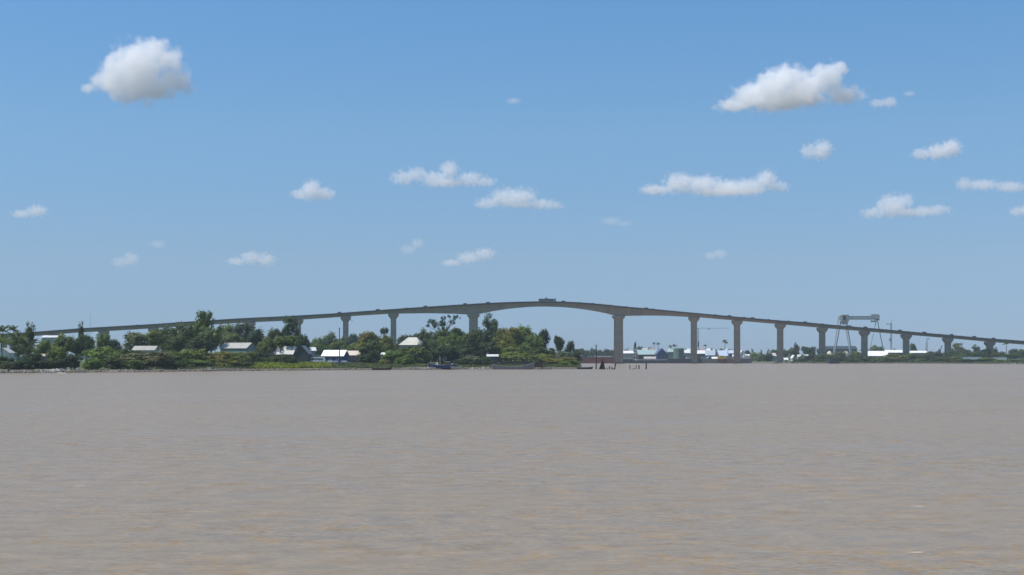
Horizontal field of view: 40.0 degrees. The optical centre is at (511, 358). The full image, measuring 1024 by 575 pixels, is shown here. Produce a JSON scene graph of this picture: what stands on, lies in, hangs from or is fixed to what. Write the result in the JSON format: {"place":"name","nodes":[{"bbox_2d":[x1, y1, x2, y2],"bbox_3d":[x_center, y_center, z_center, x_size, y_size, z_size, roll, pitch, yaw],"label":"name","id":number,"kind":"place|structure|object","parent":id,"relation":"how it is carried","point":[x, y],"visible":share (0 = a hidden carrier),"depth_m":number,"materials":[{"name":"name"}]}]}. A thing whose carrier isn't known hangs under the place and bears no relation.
{"place":"outdoors","nodes":[
{"label":"outdoors","id":0,"kind":"place"},
{"bbox_2d":[0,360,581,372],"bbox_3d":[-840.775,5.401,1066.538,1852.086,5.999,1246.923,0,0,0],"label":"bank","id":1,"kind":"structure","parent":0,"point":[187,370],"depth_m":674.70,"materials":[{"name":"green plant"}]},
{"bbox_2d":[0,361,22,369],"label":"bush","id":2,"kind":"object","parent":1,"relation":"on","point":[14,366],"visible":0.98,"depth_m":580.60,"materials":[{"name":"green plant"}]},
{"bbox_2d":[3,331,31,359],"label":"coconut palm","id":3,"kind":"object","parent":1,"relation":"on","point":[16,337],"visible":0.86,"depth_m":606.07,"materials":[{"name":"green plant"}]},
{"bbox_2d":[6,337,33,358],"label":"broadleaf tree","id":4,"kind":"object","parent":1,"relation":"on","point":[14,346],"visible":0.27,"depth_m":736.33,"materials":[{"name":"green plant"}]},
{"bbox_2d":[13,359,32,368],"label":"bush","id":5,"kind":"object","parent":1,"relation":"on","point":[26,363],"visible":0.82,"depth_m":587.14,"materials":[{"name":"green plant"}]},
{"bbox_2d":[20,322,35,354],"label":"tall tree","id":6,"kind":"object","parent":1,"relation":"on","point":[30,336],"visible":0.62,"depth_m":718.93,"materials":[{"name":"green plant"}]},
{"bbox_2d":[16,338,40,353],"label":"broadleaf tree","id":7,"kind":"object","parent":1,"relation":"on","point":[26,344],"visible":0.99,"depth_m":599.91,"materials":[{"name":"green plant"}]},
{"bbox_2d":[22,352,44,368],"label":"bush","id":8,"kind":"object","parent":1,"relation":"on","point":[32,358],"visible":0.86,"depth_m":594.32,"materials":[{"name":"green plant"}]},
{"bbox_2d":[32,338,51,353],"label":"broadleaf tree","id":9,"kind":"object","parent":1,"relation":"on","point":[43,347],"visible":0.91,"depth_m":687.86,"materials":[{"name":"green plant"}]},
{"bbox_2d":[31,360,54,368],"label":"bush","id":10,"kind":"object","parent":1,"relation":"on","point":[44,364],"visible":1,"depth_m":594.05,"materials":[{"name":"green plant"}]},
{"bbox_2d":[45,347,66,361],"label":"bush","id":11,"kind":"object","parent":1,"relation":"on","point":[58,353],"visible":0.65,"depth_m":622.38,"materials":[{"name":"green plant"}]},
{"bbox_2d":[50,357,70,368],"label":"bush","id":12,"kind":"object","parent":1,"relation":"on","point":[59,363],"visible":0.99,"depth_m":595.09,"materials":[{"name":"green plant"}]},
{"bbox_2d":[50,332,75,352],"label":"broadleaf tree","id":13,"kind":"object","parent":1,"relation":"on","point":[68,343],"visible":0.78,"depth_m":677.57,"materials":[{"name":"green plant"}]},
{"bbox_2d":[65,354,83,368],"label":"bush","id":14,"kind":"object","parent":1,"relation":"on","point":[73,361],"visible":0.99,"depth_m":598.02,"materials":[{"name":"green plant"}]},
{"bbox_2d":[68,337,87,355],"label":"broadleaf tree","id":15,"kind":"object","parent":1,"relation":"on","point":[79,348],"visible":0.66,"depth_m":698.38,"materials":[{"name":"green plant"}]},
{"bbox_2d":[78,332,96,360],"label":"broadleaf tree","id":16,"kind":"object","parent":1,"relation":"on","point":[88,341],"visible":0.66,"depth_m":722.50,"materials":[{"name":"green plant"}]},
{"bbox_2d":[81,358,104,369],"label":"bush","id":17,"kind":"object","parent":1,"relation":"on","point":[89,363],"visible":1,"depth_m":600.15,"materials":[{"name":"green plant"}]},
{"bbox_2d":[81,346,123,361],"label":"bush","id":18,"kind":"object","parent":1,"relation":"on","point":[98,353],"visible":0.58,"depth_m":637.05,"materials":[{"name":"green plant"}]},
{"bbox_2d":[96,332,114,351],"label":"broadleaf tree","id":19,"kind":"object","parent":1,"relation":"on","point":[104,341],"visible":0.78,"depth_m":757.84,"materials":[{"name":"green plant"}]},
{"bbox_2d":[102,357,130,368],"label":"bush","id":20,"kind":"object","parent":1,"relation":"on","point":[113,363],"visible":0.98,"depth_m":608.94,"materials":[{"name":"green plant"}]},
{"bbox_2d":[114,348,144,360],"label":"bush","id":21,"kind":"object","parent":1,"relation":"on","point":[125,351],"visible":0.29,"depth_m":651.07,"materials":[{"name":"green plant"}]},
{"bbox_2d":[119,360,146,368],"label":"bush","id":22,"kind":"object","parent":1,"relation":"on","point":[133,363],"visible":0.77,"depth_m":614.31,"materials":[{"name":"green plant"}]},
{"bbox_2d":[122,331,150,349],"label":"broadleaf tree","id":23,"kind":"object","parent":1,"relation":"on","point":[132,340],"visible":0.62,"depth_m":766.68,"materials":[{"name":"green plant"}]},
{"bbox_2d":[116,351,175,366],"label":"bush","id":24,"kind":"object","parent":1,"relation":"on","point":[153,358],"visible":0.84,"depth_m":629.51,"materials":[{"name":"green plant"}]},
{"bbox_2d":[132,346,159,353],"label":"house","id":25,"kind":"structure","parent":1,"relation":"on","point":[146,349],"depth_m":701.64,"materials":[{"name":"white paint"}]},
{"bbox_2d":[144,328,167,347],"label":"broadleaf tree","id":26,"kind":"object","parent":1,"relation":"on","point":[154,336],"visible":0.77,"depth_m":797.79,"materials":[{"name":"green plant"}]},
{"bbox_2d":[159,350,184,361],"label":"bush","id":27,"kind":"object","parent":1,"relation":"on","point":[178,356],"visible":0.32,"depth_m":652.94,"materials":[{"name":"green plant"}]},
{"bbox_2d":[159,333,191,352],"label":"broadleaf tree","id":28,"kind":"object","parent":1,"relation":"on","point":[174,342],"visible":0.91,"depth_m":741.88,"materials":[{"name":"green plant"}]},
{"bbox_2d":[161,360,192,366],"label":"bush","id":29,"kind":"object","parent":1,"relation":"on","point":[173,363],"visible":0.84,"depth_m":641.05,"materials":[{"name":"green plant"}]},
{"bbox_2d":[166,321,195,348],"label":"broadleaf tree","id":30,"kind":"object","parent":1,"relation":"on","point":[184,329],"visible":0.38,"depth_m":775.26,"materials":[{"name":"green plant"}]},
{"bbox_2d":[180,348,211,364],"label":"bush","id":31,"kind":"object","parent":1,"relation":"on","point":[189,354],"visible":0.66,"depth_m":669.89,"materials":[{"name":"green plant"}]},
{"bbox_2d":[183,336,212,352],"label":"broadleaf tree","id":32,"kind":"object","parent":1,"relation":"on","point":[196,342],"visible":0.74,"depth_m":722.26,"materials":[{"name":"green plant"}]},
{"bbox_2d":[186,359,214,365],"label":"bush","id":33,"kind":"object","parent":1,"relation":"on","point":[200,363],"visible":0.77,"depth_m":655.53,"materials":[{"name":"green plant"}]},
{"bbox_2d":[192,309,214,352],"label":"tall tree","id":34,"kind":"object","parent":1,"relation":"on","point":[204,319],"visible":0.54,"depth_m":767.40,"materials":[{"name":"green plant"}]},
{"bbox_2d":[198,325,222,355],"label":"broadleaf tree","id":35,"kind":"object","parent":1,"relation":"on","point":[213,336],"visible":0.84,"depth_m":738.02,"materials":[{"name":"green plant"}]},
{"bbox_2d":[206,351,233,364],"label":"bush","id":36,"kind":"object","parent":1,"relation":"on","point":[216,356],"visible":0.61,"depth_m":686.42,"materials":[{"name":"green plant"}]},
{"bbox_2d":[216,322,234,347],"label":"broadleaf tree","id":37,"kind":"object","parent":1,"relation":"on","point":[229,328],"visible":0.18,"depth_m":837.27,"materials":[{"name":"green plant"}]},
{"bbox_2d":[213,359,241,366],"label":"bush","id":38,"kind":"object","parent":1,"relation":"on","point":[225,363],"visible":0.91,"depth_m":671.35,"materials":[{"name":"green plant"}]},
{"bbox_2d":[220,331,245,346],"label":"broadleaf tree","id":39,"kind":"object","parent":1,"relation":"on","point":[228,337],"visible":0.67,"depth_m":787.65,"materials":[{"name":"green plant"}]},
{"bbox_2d":[219,343,257,361],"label":"house","id":40,"kind":"structure","parent":1,"relation":"on","point":[238,347],"depth_m":766.53,"materials":[{"name":"white paint"}]},
{"bbox_2d":[224,352,252,364],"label":"bush","id":41,"kind":"object","parent":1,"relation":"on","point":[237,356],"visible":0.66,"depth_m":687.14,"materials":[{"name":"green plant"}]},
{"bbox_2d":[0,366,486,372],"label":"shore rubble","id":42,"kind":"object","parent":1,"relation":"on","point":[205,369],"visible":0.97,"depth_m":641.52,"materials":[{"name":"stone"}]},
{"bbox_2d":[233,321,255,342],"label":"broadleaf tree","id":43,"kind":"object","parent":1,"relation":"on","point":[244,328],"visible":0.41,"depth_m":846.48,"materials":[{"name":"green plant"}]},
{"bbox_2d":[243,327,265,350],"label":"broadleaf tree","id":44,"kind":"object","parent":1,"relation":"on","point":[254,337],"visible":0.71,"depth_m":796.90,"materials":[{"name":"green plant"}]},
{"bbox_2d":[256,335,275,352],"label":"broadleaf tree","id":45,"kind":"object","parent":1,"relation":"on","point":[266,347],"visible":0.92,"depth_m":776.43,"materials":[{"name":"green plant"}]},
{"bbox_2d":[267,328,284,339],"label":"broadleaf tree","id":46,"kind":"object","parent":1,"relation":"on","point":[274,333],"visible":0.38,"depth_m":812.35,"materials":[{"name":"green plant"}]},
{"bbox_2d":[266,346,297,361],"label":"house","id":47,"kind":"structure","parent":1,"relation":"on","point":[289,350],"depth_m":776.59,"materials":[{"name":"white paint"}]},
{"bbox_2d":[267,335,300,347],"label":"broadleaf tree","id":48,"kind":"object","parent":1,"relation":"on","point":[282,342],"visible":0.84,"depth_m":778.54,"materials":[{"name":"green plant"}]},
{"bbox_2d":[281,354,297,362],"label":"bush","id":49,"kind":"object","parent":1,"relation":"on","point":[287,358],"visible":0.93,"depth_m":720.10,"materials":[{"name":"green plant"}]},
{"bbox_2d":[250,361,331,368],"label":"bright grass","id":50,"kind":"structure","parent":1,"relation":"on","point":[300,364],"depth_m":699.93,"materials":[{"name":"green plant"}]},
{"bbox_2d":[282,315,299,338],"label":"tall tree","id":51,"kind":"object","parent":1,"relation":"on","point":[289,329],"visible":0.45,"depth_m":827.66,"materials":[{"name":"green plant"}]},
{"bbox_2d":[294,345,312,361],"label":"boathouse","id":52,"kind":"object","parent":1,"relation":"on","point":[303,353],"visible":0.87,"depth_m":765.63,"materials":[{"name":"grey metal"}]},
{"bbox_2d":[297,332,311,349],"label":"broadleaf tree","id":53,"kind":"object","parent":1,"relation":"on","point":[304,341],"visible":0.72,"depth_m":798.24,"materials":[{"name":"green plant"}]},
{"bbox_2d":[311,343,329,356],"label":"broadleaf tree","id":54,"kind":"object","parent":1,"relation":"on","point":[320,348],"visible":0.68,"depth_m":976.86,"materials":[{"name":"green plant"}]},
{"bbox_2d":[322,331,338,347],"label":"broadleaf tree","id":55,"kind":"object","parent":1,"relation":"on","point":[329,339],"visible":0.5,"depth_m":1176.58,"materials":[{"name":"green plant"}]},
{"bbox_2d":[321,350,349,362],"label":"shed","id":56,"kind":"structure","parent":1,"relation":"on","point":[332,355],"depth_m":801.69,"materials":[{"name":"white paint"}]},
{"bbox_2d":[328,340,347,350],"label":"broadleaf tree","id":57,"kind":"object","parent":1,"relation":"on","point":[336,346],"visible":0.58,"depth_m":997.32,"materials":[{"name":"green plant"}]},
{"bbox_2d":[120,362,579,369],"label":"shore grass","id":58,"kind":"structure","parent":1,"relation":"on","point":[352,365],"depth_m":731.22,"materials":[{"name":"green plant"}]},
{"bbox_2d":[354,330,379,350],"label":"broadleaf tree","id":59,"kind":"object","parent":1,"relation":"on","point":[367,336],"visible":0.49,"depth_m":847.25,"materials":[{"name":"green plant"}]},
{"bbox_2d":[355,339,382,361],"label":"broadleaf tree","id":60,"kind":"object","parent":1,"relation":"on","point":[369,347],"visible":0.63,"depth_m":791.35,"materials":[{"name":"green plant"}]},
{"bbox_2d":[357,352,381,362],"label":"bush","id":61,"kind":"object","parent":1,"relation":"on","point":[367,358],"visible":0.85,"depth_m":772.87,"materials":[{"name":"green plant"}]},
{"bbox_2d":[377,333,396,352],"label":"broadleaf tree","id":62,"kind":"object","parent":1,"relation":"on","point":[386,343],"visible":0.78,"depth_m":845.84,"materials":[{"name":"green plant"}]},
{"bbox_2d":[381,350,405,363],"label":"bush","id":63,"kind":"object","parent":1,"relation":"on","point":[389,355],"visible":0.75,"depth_m":780.62,"materials":[{"name":"green plant"}]},
{"bbox_2d":[393,355,415,364],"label":"bush","id":64,"kind":"object","parent":1,"relation":"on","point":[403,360],"visible":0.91,"depth_m":762.67,"materials":[{"name":"green plant"}]},
{"bbox_2d":[399,337,421,350],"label":"house","id":65,"kind":"structure","parent":1,"relation":"on","point":[409,341],"depth_m":862.13,"materials":[{"name":"white paint"}]},
{"bbox_2d":[408,346,432,363],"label":"bush","id":66,"kind":"object","parent":1,"relation":"on","point":[423,356],"visible":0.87,"depth_m":790.78,"materials":[{"name":"green plant"}]},
{"bbox_2d":[417,327,432,343],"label":"broadleaf tree","id":67,"kind":"object","parent":1,"relation":"on","point":[424,334],"visible":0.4,"depth_m":928.17,"materials":[{"name":"green plant"}]},
{"bbox_2d":[426,330,452,357],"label":"broadleaf tree","id":68,"kind":"object","parent":1,"relation":"on","point":[443,333],"visible":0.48,"depth_m":890.20,"materials":[{"name":"green plant"}]},
{"bbox_2d":[429,362,456,369],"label":"fishing boat","id":69,"kind":"object","parent":1,"relation":"on","point":[447,366],"visible":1,"depth_m":739.73,"materials":[{"name":"paint"}]},
{"bbox_2d":[426,315,460,331],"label":"open crowned tree","id":70,"kind":"object","parent":1,"relation":"on","point":[442,321],"visible":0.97,"depth_m":919.66,"materials":[{"name":"green plant"}]},
{"bbox_2d":[430,345,458,363],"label":"bush","id":71,"kind":"object","parent":1,"relation":"on","point":[443,352],"visible":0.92,"depth_m":829.50,"materials":[{"name":"green plant"}]},
{"bbox_2d":[436,333,466,350],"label":"broadleaf tree","id":72,"kind":"object","parent":1,"relation":"on","point":[452,339],"visible":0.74,"depth_m":867.01,"materials":[{"name":"green plant"}]},
{"bbox_2d":[447,342,482,363],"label":"bush","id":73,"kind":"object","parent":1,"relation":"on","point":[467,350],"visible":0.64,"depth_m":835.71,"materials":[{"name":"green plant"}]},
{"bbox_2d":[462,329,485,348],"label":"broadleaf tree","id":74,"kind":"object","parent":1,"relation":"on","point":[470,336],"visible":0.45,"depth_m":886.48,"materials":[{"name":"green plant"}]},
{"bbox_2d":[475,327,490,343],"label":"broadleaf tree","id":75,"kind":"object","parent":1,"relation":"on","point":[485,336],"visible":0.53,"depth_m":897.99,"materials":[{"name":"green plant"}]},
{"bbox_2d":[474,356,494,364],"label":"bush","id":76,"kind":"object","parent":1,"relation":"on","point":[484,360],"visible":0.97,"depth_m":782.45,"materials":[{"name":"green plant"}]},
{"bbox_2d":[476,341,501,361],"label":"bush","id":77,"kind":"object","parent":1,"relation":"on","point":[485,349],"visible":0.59,"depth_m":838.99,"materials":[{"name":"green plant"}]},
{"bbox_2d":[482,312,498,346],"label":"tall tree","id":78,"kind":"object","parent":1,"relation":"on","point":[491,326],"visible":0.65,"depth_m":912.76,"materials":[{"name":"green plant"}]},
{"bbox_2d":[491,334,519,350],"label":"broadleaf tree","id":79,"kind":"object","parent":1,"relation":"on","point":[506,341],"visible":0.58,"depth_m":856.45,"materials":[{"name":"green plant"}]},
{"bbox_2d":[500,326,525,346],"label":"broadleaf tree","id":80,"kind":"object","parent":1,"relation":"on","point":[517,334],"visible":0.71,"depth_m":884.95,"materials":[{"name":"green plant"}]},
{"bbox_2d":[495,345,532,358],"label":"bush","id":81,"kind":"object","parent":1,"relation":"on","point":[524,350],"visible":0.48,"depth_m":845.02,"materials":[{"name":"green plant"}]},
{"bbox_2d":[11,363,1019,372],"bbox_3d":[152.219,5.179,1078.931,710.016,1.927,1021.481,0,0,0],"label":"pale rubble","id":82,"kind":"object","parent":1,"relation":"on","point":[52,370],"visible":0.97,"depth_m":595.55,"materials":[{"name":"stone"}]},
{"bbox_2d":[498,351,534,361],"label":"bush","id":83,"kind":"object","parent":1,"relation":"on","point":[508,355],"visible":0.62,"depth_m":810.11,"materials":[{"name":"green plant"}]},
{"bbox_2d":[516,323,534,344],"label":"broadleaf tree","id":84,"kind":"object","parent":1,"relation":"on","point":[527,331],"visible":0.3,"depth_m":896.07,"materials":[{"name":"green plant"}]},
{"bbox_2d":[520,333,544,350],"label":"broadleaf tree","id":85,"kind":"object","parent":1,"relation":"on","point":[532,341],"visible":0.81,"depth_m":877.15,"materials":[{"name":"green plant"}]},
{"bbox_2d":[528,347,555,354],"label":"bush","id":86,"kind":"object","parent":1,"relation":"on","point":[541,350],"visible":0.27,"depth_m":851.22,"materials":[{"name":"green plant"}]},
{"bbox_2d":[538,329,550,348],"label":"broadleaf tree","id":87,"kind":"object","parent":1,"relation":"on","point":[544,336],"visible":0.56,"depth_m":892.85,"materials":[{"name":"green plant"}]},
{"bbox_2d":[542,357,575,363],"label":"bush","id":88,"kind":"object","parent":1,"relation":"on","point":[554,360],"visible":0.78,"depth_m":809.33,"materials":[{"name":"green plant"}]},
{"bbox_2d":[554,334,564,351],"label":"broadleaf tree","id":89,"kind":"object","parent":1,"relation":"on","point":[559,342],"visible":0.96,"depth_m":903.42,"materials":[{"name":"green plant"}]},
{"bbox_2d":[0,363,1023,574],"bbox_3d":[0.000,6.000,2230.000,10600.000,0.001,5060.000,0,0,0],"label":"river","id":90,"kind":"structure","parent":0,"point":[759,469],"depth_m":74.58,"materials":[{"name":"liquid"}]},
{"bbox_2d":[492,362,534,368],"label":"longboat","id":91,"kind":"object","parent":90,"relation":"on","point":[529,366],"visible":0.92,"depth_m":755.57,"materials":[{"name":"paint"}]},
{"bbox_2d":[500,357,533,364],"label":"jetty","id":92,"kind":"object","parent":90,"relation":"in","point":[515,362],"visible":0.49,"depth_m":790.02,"materials":[{"name":"metal"}]},
{"bbox_2d":[580,356,613,362],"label":"barge","id":93,"kind":"object","parent":90,"relation":"on","point":[608,359],"visible":0.73,"depth_m":1660.50,"materials":[{"name":"red paint"}]},
{"bbox_2d":[633,359,667,362],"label":"barge","id":94,"kind":"object","parent":90,"relation":"on","point":[650,360],"visible":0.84,"depth_m":1655.72,"materials":[{"name":"metal"}]},
{"bbox_2d":[0,0,1023,356],"label":"sky","id":95,"kind":"structure","parent":0,"point":[162,161],"materials":[{"name":"blue"}]},
{"bbox_2d":[79,359,1021,363],"bbox_3d":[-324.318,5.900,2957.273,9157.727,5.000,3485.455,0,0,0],"label":"bank","id":96,"kind":"structure","parent":0,"point":[754,361],"depth_m":1569.22,"materials":[{"name":"green plant"}]},
{"bbox_2d":[0,301,1023,363],"bbox_3d":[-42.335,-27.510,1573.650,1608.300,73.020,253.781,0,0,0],"label":"bridge","id":97,"kind":"structure","parent":96,"relation":"on","point":[474,311],"depth_m":1593.70,"materials":[{"name":"concrete"}]},
{"bbox_2d":[14,352,1023,359],"bbox_3d":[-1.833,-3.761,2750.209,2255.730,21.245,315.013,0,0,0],"label":"distant woods","id":98,"kind":"object","parent":96,"relation":"on","point":[15,357],"visible":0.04,"depth_m":2693.85,"materials":[{"name":"green plant"}]},
{"bbox_2d":[636,350,656,358],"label":"warehouse","id":99,"kind":"structure","parent":96,"relation":"on","point":[641,354],"depth_m":1747.04,"materials":[{"name":"white paint"}]},
{"bbox_2d":[654,348,667,358],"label":"warehouse","id":100,"kind":"structure","parent":96,"relation":"on","point":[660,353],"depth_m":1735.77,"materials":[{"name":"white paint"}]},
{"bbox_2d":[673,348,683,358],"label":"storage tank","id":101,"kind":"object","parent":96,"relation":"on","point":[678,353],"visible":0.77,"depth_m":1729.41,"materials":[{"name":"metal"}]},
{"bbox_2d":[825,346,856,354],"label":"shipyard hall","id":102,"kind":"structure","parent":96,"relation":"on","point":[839,348],"depth_m":1831.56,"materials":[{"name":"white paint"}]},
{"bbox_2d":[833,314,883,354],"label":"gantry crane","id":103,"kind":"object","parent":96,"relation":"on","point":[844,319],"visible":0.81,"depth_m":1756.05,"materials":[{"name":"paint"}]},
{"bbox_2d":[868,351,887,356],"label":"shed","id":104,"kind":"structure","parent":96,"relation":"on","point":[878,353],"depth_m":1662.92,"materials":[{"name":"white paint"}]},
{"bbox_2d":[790,361,1023,363],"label":"bank grass","id":105,"kind":"structure","parent":96,"relation":"on","point":[1003,362],"depth_m":1565.44,"materials":[{"name":"green plant"}]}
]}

